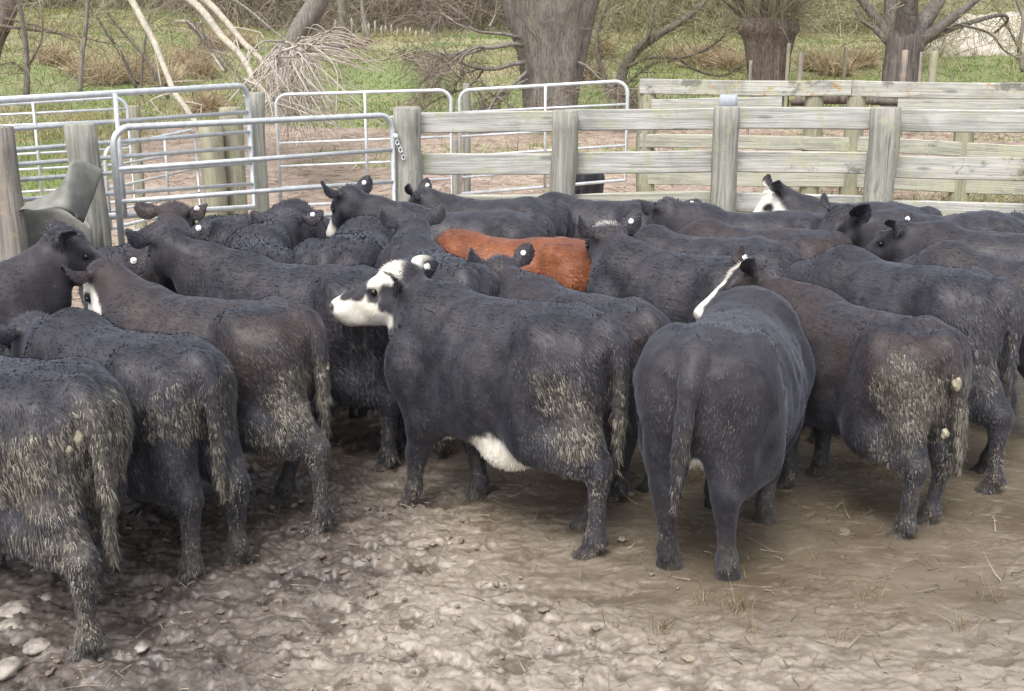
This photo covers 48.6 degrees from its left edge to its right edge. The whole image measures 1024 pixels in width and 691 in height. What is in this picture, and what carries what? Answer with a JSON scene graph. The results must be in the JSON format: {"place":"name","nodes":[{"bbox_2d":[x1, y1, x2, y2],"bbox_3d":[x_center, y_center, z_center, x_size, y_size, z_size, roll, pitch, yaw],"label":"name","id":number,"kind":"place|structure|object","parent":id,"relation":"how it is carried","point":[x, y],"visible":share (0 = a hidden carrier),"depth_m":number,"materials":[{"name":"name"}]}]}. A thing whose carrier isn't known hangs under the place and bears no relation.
{"place":"outdoors","nodes":[
{"label":"outdoors","id":0,"kind":"place"},
{"bbox_2d":[0,0,1023,690],"bbox_3d":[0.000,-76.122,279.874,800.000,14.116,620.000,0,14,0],"label":"ground","id":1,"kind":"structure","parent":0,"point":[444,658],"depth_m":4.73,"materials":[{"name":"brown soil"}]},
{"bbox_2d":[0,618,20,630],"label":"stone","id":2,"kind":"object","parent":1,"relation":"on","point":[7,623],"visible":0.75,"depth_m":4.29,"materials":[{"name":"grey stone"}]},
{"bbox_2d":[6,554,14,562],"bbox_3d":[-2.175,0.920,4.893,0.076,0.036,0.121,0,14,0],"label":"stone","id":3,"kind":"object","parent":1,"relation":"on","point":[8,558],"visible":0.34,"depth_m":4.87,"materials":[{"name":"grey stone"}]},
{"bbox_2d":[0,656,23,680],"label":"stone","id":4,"kind":"object","parent":1,"relation":"on","point":[10,667],"visible":1,"depth_m":3.99,"materials":[{"name":"white stone"}]},
{"bbox_2d":[0,125,29,261],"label":"timber post","id":5,"kind":"object","parent":1,"relation":"on","point":[14,239],"visible":0.35,"depth_m":7.08,"materials":[{"name":"grey wood"}]},
{"bbox_2d":[20,160,102,246],"bbox_3d":[-2.944,-0.795,7.258,0.623,0.804,0.384,9,17,31],"label":"bent sheet","id":6,"kind":"object","parent":5,"relation":"attached to","point":[68,200],"visible":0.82,"depth_m":7.11,"materials":[{"name":"grey metal"}]},
{"bbox_2d":[0,83,255,219],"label":"steel gate","id":7,"kind":"structure","parent":5,"relation":"attached to","point":[116,120],"depth_m":8.39,"materials":[{"name":"silver metal"}]},
{"bbox_2d":[0,599,32,618],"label":"stone","id":8,"kind":"object","parent":1,"relation":"on","point":[8,609],"visible":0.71,"depth_m":4.40,"materials":[{"name":"grey stone"}]},
{"bbox_2d":[0,0,72,94],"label":"sapling","id":9,"kind":"object","parent":1,"relation":"on","point":[27,62],"visible":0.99,"depth_m":16.32,"materials":[{"name":"brown plant"}]},
{"bbox_2d":[22,637,51,655],"bbox_3d":[-1.746,1.104,4.162,0.100,0.045,0.100,11,18,37],"label":"stone","id":10,"kind":"object","parent":1,"relation":"on","point":[33,646],"visible":1,"depth_m":4.14,"materials":[{"name":"grey stone"}]},
{"bbox_2d":[40,592,52,600],"bbox_3d":[-1.859,1.008,4.544,0.059,0.030,0.058,12,18,39],"label":"stone","id":11,"kind":"object","parent":1,"relation":"on","point":[46,596],"visible":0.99,"depth_m":4.53,"materials":[{"name":"grey stone"}]},
{"bbox_2d":[0,219,102,353],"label":"calf","id":12,"kind":"object","parent":1,"relation":"on","point":[33,278],"visible":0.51,"depth_m":5.56},
{"bbox_2d":[0,0,131,81],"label":"bare tree","id":13,"kind":"object","parent":1,"relation":"on","point":[5,15],"visible":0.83,"depth_m":18.43,"materials":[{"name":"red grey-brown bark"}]},
{"bbox_2d":[0,352,135,662],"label":"calf","id":14,"kind":"object","parent":1,"relation":"on","point":[67,428],"visible":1,"depth_m":3.97},
{"bbox_2d":[0,97,135,203],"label":"steel gate","id":15,"kind":"structure","parent":1,"relation":"on","point":[39,168],"depth_m":10.46,"materials":[{"name":"silver metal"}]},
{"bbox_2d":[63,123,111,249],"bbox_3d":[-2.801,-0.539,7.652,0.248,1.884,0.226,0,14,0],"label":"timber post","id":16,"kind":"object","parent":1,"relation":"on","point":[81,141],"visible":0.34,"depth_m":7.45,"materials":[{"name":"grey wood"}]},
{"bbox_2d":[41,0,140,91],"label":"sapling","id":17,"kind":"object","parent":1,"relation":"on","point":[87,25],"visible":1,"depth_m":15.96,"materials":[{"name":"grey plant"}]},
{"bbox_2d":[38,0,174,98],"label":"sapling","id":18,"kind":"object","parent":1,"relation":"on","point":[144,58],"visible":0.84,"depth_m":17.32,"materials":[{"name":"brown plant"}]},
{"bbox_2d":[0,306,251,586],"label":"calf","id":19,"kind":"object","parent":1,"relation":"on","point":[181,391],"visible":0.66,"depth_m":4.60},
{"bbox_2d":[128,105,146,228],"bbox_3d":[-4.101,-1.756,12.455,0.144,1.723,0.136,6,16,23],"label":"field post","id":20,"kind":"object","parent":1,"relation":"on","point":[134,110],"visible":0.37,"depth_m":12.32,"materials":[{"name":"grey wood"}]},
{"bbox_2d":[134,641,148,652],"bbox_3d":[-1.357,1.108,4.154,0.052,0.030,0.066,0,14,0],"label":"stone","id":21,"kind":"object","parent":1,"relation":"on","point":[141,647],"visible":1,"depth_m":4.14,"materials":[{"name":"grey stone"}]},
{"bbox_2d":[76,200,207,308],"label":"calf","id":22,"kind":"object","parent":1,"relation":"on","point":[181,214],"visible":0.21,"depth_m":7.26},
{"bbox_2d":[103,129,200,230],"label":"steel gate","id":23,"kind":"structure","parent":1,"relation":"on","point":[106,179],"depth_m":10.28,"materials":[{"name":"silver metal"}]},
{"bbox_2d":[128,0,205,141],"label":"fallen branch","id":24,"kind":"object","parent":1,"relation":"on","point":[159,57],"visible":0.81,"depth_m":15.57,"materials":[{"name":"brown wood"}]},
{"bbox_2d":[60,253,335,537],"bbox_3d":[-1.446,0.217,5.390,1.439,1.253,0.649,5,15,18],"label":"calf","id":25,"kind":"object","parent":1,"relation":"on","point":[274,349],"visible":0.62,"depth_m":5.09},
{"bbox_2d":[152,0,268,91],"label":"sapling","id":26,"kind":"object","parent":1,"relation":"on","point":[191,26],"visible":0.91,"depth_m":17.94,"materials":[{"name":"brown plant"}]},
{"bbox_2d":[174,18,246,72],"bbox_3d":[-4.867,-4.902,18.490,0.536,0.861,2.374,-9,17,-31],"label":"fallen branch","id":27,"kind":"object","parent":1,"relation":"on","point":[215,58],"visible":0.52,"depth_m":18.25,"materials":[{"name":"brown wood"}]},
{"bbox_2d":[198,126,227,215],"bbox_3d":[-2.777,-1.191,10.626,0.246,1.727,0.249,0,14,0],"label":"timber post","id":28,"kind":"object","parent":1,"relation":"on","point":[213,175],"visible":0.29,"depth_m":10.43,"materials":[{"name":"brown wood"}]},
{"bbox_2d":[219,107,247,214],"bbox_3d":[-2.618,-1.318,10.805,0.237,1.866,0.229,0,14,0],"label":"timber post","id":29,"kind":"object","parent":1,"relation":"on","point":[235,174],"visible":0.29,"depth_m":10.62,"materials":[{"name":"grey wood"}]},
{"bbox_2d":[246,92,269,211],"bbox_3d":[-2.193,-1.181,9.912,0.171,2.017,0.173,0,14,0],"label":"timber post","id":30,"kind":"object","parent":1,"relation":"on","point":[259,143],"visible":0.34,"depth_m":9.72,"materials":[{"name":"grey wood"}]},
{"bbox_2d":[194,198,330,243],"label":"calf","id":31,"kind":"object","parent":1,"relation":"on","point":[224,227],"visible":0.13,"depth_m":7.81},
{"bbox_2d":[124,220,406,471],"bbox_3d":[-1.286,-0.008,6.206,1.671,1.309,0.660,6,15,21],"label":"calf","id":32,"kind":"object","parent":1,"relation":"on","point":[190,261],"visible":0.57,"depth_m":5.91},
{"bbox_2d":[225,207,323,263],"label":"calf","id":33,"kind":"object","parent":1,"relation":"on","point":[278,235],"visible":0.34,"depth_m":7.28},
{"bbox_2d":[215,24,388,146],"bbox_3d":[-3.097,-3.652,16.356,2.636,2.008,7.873,-2,14,-6],"label":"stick heap","id":34,"kind":"object","parent":1,"relation":"on","point":[276,89],"visible":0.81,"depth_m":15.33,"materials":[{"name":"beige wood"}]},
{"bbox_2d":[184,0,296,116],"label":"fallen branch","id":35,"kind":"object","parent":34,"relation":"on","point":[196,5],"visible":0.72,"depth_m":16.36,"materials":[{"name":"brown wood"}]},
{"bbox_2d":[199,0,350,113],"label":"fallen branch","id":36,"kind":"object","parent":34,"relation":"on","point":[218,12],"visible":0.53,"depth_m":17.27,"materials":[{"name":"brown wood"}]},
{"bbox_2d":[232,0,339,82],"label":"fallen branch","id":37,"kind":"object","parent":34,"relation":"on","point":[262,21],"visible":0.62,"depth_m":18.23,"materials":[{"name":"beige wood"}]},
{"bbox_2d":[276,0,401,103],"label":"leaning tree","id":38,"kind":"object","parent":1,"relation":"on","point":[310,13],"visible":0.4,"depth_m":20.11,"materials":[{"name":"brown plant"}]},
{"bbox_2d":[292,214,393,416],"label":"calf","id":39,"kind":"object","parent":1,"relation":"on","point":[363,239],"visible":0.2,"depth_m":6.73},
{"bbox_2d":[12,492,696,690],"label":"mud clods","id":40,"kind":"object","parent":1,"relation":"on","point":[688,657],"visible":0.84,"depth_m":4.48,"materials":[{"name":"brown soil"}]},
{"bbox_2d":[337,0,374,43],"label":"bare tree","id":41,"kind":"object","parent":1,"relation":"on","point":[342,21],"visible":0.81,"depth_m":36.38,"materials":[{"name":"grey plant"}]},
{"bbox_2d":[274,88,452,205],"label":"steel gate","id":42,"kind":"structure","parent":1,"relation":"on","point":[364,93],"depth_m":11.82,"materials":[{"name":"silver metal"}]},
{"bbox_2d":[334,18,429,36],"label":"paling fence","id":43,"kind":"object","parent":1,"relation":"on","point":[391,31],"visible":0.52,"depth_m":44.30,"materials":[{"name":"grey wood"}]},
{"bbox_2d":[373,203,500,459],"bbox_3d":[-0.475,-0.104,6.563,0.647,1.296,1.487,-6,15,-21],"label":"calf","id":44,"kind":"object","parent":1,"relation":"on","point":[412,235],"visible":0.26,"depth_m":6.52},
{"bbox_2d":[321,175,555,238],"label":"calf","id":45,"kind":"object","parent":1,"relation":"on","point":[351,200],"visible":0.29,"depth_m":7.78},
{"bbox_2d":[16,1,883,113],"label":"tussock grass","id":46,"kind":"structure","parent":1,"relation":"on","point":[856,64],"depth_m":33.45,"materials":[{"name":"plant"}]},
{"bbox_2d":[453,139,459,194],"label":"timber post","id":47,"kind":"object","parent":1,"relation":"on","point":[455,177],"visible":0.15,"depth_m":12.19,"materials":[{"name":"grey wood"}]},
{"bbox_2d":[463,83,470,191],"bbox_3d":[-0.482,-1.817,12.232,0.086,1.972,0.093,0,14,0],"label":"timber post","id":48,"kind":"object","parent":1,"relation":"on","point":[466,140],"visible":0.36,"depth_m":12.10,"materials":[{"name":"grey wood"}]},
{"bbox_2d":[330,255,631,560],"bbox_3d":[-0.154,0.246,5.310,1.607,1.249,0.659,10,17,34],"label":"calf","id":49,"kind":"object","parent":1,"relation":"on","point":[507,384],"visible":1,"depth_m":4.93},
{"bbox_2d":[404,177,573,237],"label":"calf","id":50,"kind":"object","parent":1,"relation":"on","point":[557,212],"visible":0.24,"depth_m":8.47},
{"bbox_2d":[329,0,662,135],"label":"willow tree","id":51,"kind":"object","parent":1,"relation":"on","point":[551,42],"visible":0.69,"depth_m":22.60,"materials":[{"name":"brown plant"}]},
{"bbox_2d":[0,0,1023,151],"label":"scrub","id":52,"kind":"object","parent":1,"relation":"on","point":[847,37],"visible":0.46,"depth_m":25.80,"materials":[{"name":"plant"}]},
{"bbox_2d":[0,4,1023,202],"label":"grass","id":53,"kind":"structure","parent":1,"relation":"on","point":[90,116],"depth_m":32.98,"materials":[{"name":"green plant"}]},
{"bbox_2d":[0,429,1023,690],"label":"trodden straw","id":54,"kind":"object","parent":1,"relation":"on","point":[742,601],"visible":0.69,"depth_m":4.51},
{"bbox_2d":[435,227,591,291],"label":"calf","id":55,"kind":"object","parent":1,"relation":"on","point":[566,261],"visible":0.15,"depth_m":6.84},
{"bbox_2d":[21,0,1023,40],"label":"thicket","id":56,"kind":"object","parent":1,"relation":"on","point":[472,8],"visible":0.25,"depth_m":45.78,"materials":[{"name":"brown plant"}]},
{"bbox_2d":[43,126,1023,298],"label":"straw litter","id":57,"kind":"object","parent":1,"relation":"on","point":[937,134],"visible":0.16,"depth_m":18.20,"materials":[{"name":"beige plant"}]},
{"bbox_2d":[458,80,628,193],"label":"steel gate","id":58,"kind":"structure","parent":1,"relation":"on","point":[545,108],"depth_m":11.65,"materials":[{"name":"silver metal"}]},
{"bbox_2d":[157,134,956,221],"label":"weeds","id":59,"kind":"object","parent":1,"relation":"on","point":[542,146],"visible":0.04,"depth_m":18.62,"materials":[{"name":"green plant"}]},
{"bbox_2d":[467,242,670,502],"bbox_3d":[0.232,0.114,5.935,0.592,1.174,1.497,-12,18,-39],"label":"calf","id":60,"kind":"object","parent":1,"relation":"on","point":[642,319],"visible":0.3,"depth_m":5.53},
{"bbox_2d":[575,174,605,193],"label":"calf","id":61,"kind":"object","parent":1,"relation":"on","point":[589,189],"visible":0.14,"depth_m":12.05},
{"bbox_2d":[537,191,656,240],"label":"calf","id":62,"kind":"object","parent":1,"relation":"on","point":[591,212],"visible":0.14,"depth_m":8.64},
{"bbox_2d":[587,0,746,103],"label":"slim tree","id":63,"kind":"object","parent":1,"relation":"on","point":[655,36],"visible":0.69,"depth_m":26.27,"materials":[{"name":"brown plant"}]},
{"bbox_2d":[576,211,786,323],"bbox_3d":[0.892,-0.072,6.502,1.513,1.286,0.670,11,18,37],"label":"calf","id":64,"kind":"object","parent":1,"relation":"on","point":[677,286],"visible":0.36,"depth_m":6.29},
{"bbox_2d":[393,106,1023,215],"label":"timber fence","id":65,"kind":"object","parent":1,"relation":"on","point":[881,164],"visible":0.65,"depth_m":9.24,"materials":[{"name":"brown wood"}]},
{"bbox_2d":[110,113,405,245],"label":"steel gate","id":66,"kind":"structure","parent":65,"relation":"attached to","point":[116,167],"depth_m":8.28,"materials":[{"name":"silver metal"}]},
{"bbox_2d":[629,224,803,270],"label":"calf","id":67,"kind":"object","parent":1,"relation":"on","point":[784,254],"visible":0.16,"depth_m":6.86},
{"bbox_2d":[632,285,816,580],"bbox_3d":[1.005,0.335,5.128,0.654,1.158,1.618,7,16,24],"label":"calf","id":68,"kind":"object","parent":1,"relation":"on","point":[723,384],"visible":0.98,"depth_m":4.52},
{"bbox_2d":[639,196,827,231],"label":"calf","id":69,"kind":"object","parent":1,"relation":"on","point":[674,214],"visible":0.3,"depth_m":7.96},
{"bbox_2d":[746,61,752,134],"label":"field post","id":70,"kind":"object","parent":1,"relation":"on","point":[749,79],"visible":0.38,"depth_m":18.46,"materials":[{"name":"grey wood"}]},
{"bbox_2d":[636,0,890,106],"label":"pollard willow","id":71,"kind":"object","parent":1,"relation":"on","point":[765,34],"visible":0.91,"depth_m":23.82,"materials":[{"name":"brown plant"}]},
{"bbox_2d":[675,216,852,259],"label":"calf","id":72,"kind":"object","parent":1,"relation":"on","point":[809,243],"visible":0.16,"depth_m":7.36},
{"bbox_2d":[784,43,790,106],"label":"field post","id":73,"kind":"object","parent":1,"relation":"on","point":[787,69],"visible":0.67,"depth_m":23.28,"materials":[{"name":"grey wood"}]},
{"bbox_2d":[796,53,803,106],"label":"field post","id":74,"kind":"object","parent":1,"relation":"on","point":[800,66],"visible":0.49,"depth_m":23.28,"materials":[{"name":"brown wood"}]},
{"bbox_2d":[636,79,1023,201],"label":"yard fence","id":75,"kind":"object","parent":1,"relation":"on","point":[960,96],"visible":0.62,"depth_m":12.12,"materials":[{"name":"brown wood"}]},
{"bbox_2d":[693,246,973,539],"bbox_3d":[1.552,0.205,5.552,0.645,1.193,1.513,-7,16,-27],"label":"calf","id":76,"kind":"object","parent":1,"relation":"on","point":[890,391],"visible":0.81,"depth_m":5.04},
{"bbox_2d":[790,96,897,105],"bbox_3d":[3.829,-2.810,12.977,1.307,0.140,0.199,0,14,0],"label":"fallen log","id":77,"kind":"object","parent":1,"relation":"on","point":[800,101],"visible":0.49,"depth_m":12.95,"materials":[{"name":"wood"}]},
{"bbox_2d":[840,47,847,106],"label":"field post","id":78,"kind":"object","parent":1,"relation":"on","point":[845,58],"visible":0.49,"depth_m":25.20,"materials":[{"name":"grey wood"}]},
{"bbox_2d":[753,174,942,215],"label":"calf","id":79,"kind":"object","parent":1,"relation":"on","point":[777,195],"visible":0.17,"depth_m":8.33},
{"bbox_2d":[783,243,1023,494],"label":"calf","id":80,"kind":"object","parent":1,"relation":"on","point":[980,309],"visible":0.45,"depth_m":5.58},
{"bbox_2d":[899,50,908,135],"bbox_3d":[6.715,-4.210,19.567,0.121,1.722,0.119,0,14,0],"label":"field post","id":81,"kind":"object","parent":1,"relation":"on","point":[904,64],"visible":0.35,"depth_m":19.38,"materials":[{"name":"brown wood"}]},
{"bbox_2d":[913,52,922,133],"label":"field post","id":82,"kind":"object","parent":1,"relation":"on","point":[920,66],"visible":0.35,"depth_m":21.35,"materials":[{"name":"grey wood"}]},
{"bbox_2d":[818,193,1023,247],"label":"calf","id":83,"kind":"object","parent":1,"relation":"on","point":[860,224],"visible":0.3,"depth_m":7.55},
{"bbox_2d":[827,0,1023,106],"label":"splayed tree","id":84,"kind":"object","parent":1,"relation":"on","point":[903,25],"visible":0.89,"depth_m":23.17,"materials":[{"name":"brown plant"}]},
{"bbox_2d":[922,51,938,135],"bbox_3d":[7.208,-4.201,19.562,0.155,1.705,0.162,4,15,17],"label":"field post","id":85,"kind":"object","parent":1,"relation":"on","point":[932,66],"visible":0.45,"depth_m":19.37,"materials":[{"name":"brown wood"}]},
{"bbox_2d":[864,211,1023,261],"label":"calf","id":86,"kind":"object","parent":1,"relation":"on","point":[902,235],"visible":0.4,"depth_m":7.05},
{"bbox_2d":[897,239,1023,377],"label":"calf","id":87,"kind":"object","parent":1,"relation":"on","point":[951,253],"visible":0.15,"depth_m":6.35},
{"bbox_2d":[923,11,1023,56],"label":"gravel bank","id":88,"kind":"structure","parent":1,"relation":"on","point":[984,48],"depth_m":38.97,"materials":[{"name":"beige gravel"}]},
{"bbox_2d":[982,0,1023,79],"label":"bare tree","id":89,"kind":"object","parent":1,"relation":"on","point":[1021,43],"visible":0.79,"depth_m":27.03,"materials":[{"name":"grey plant"}]}
]}

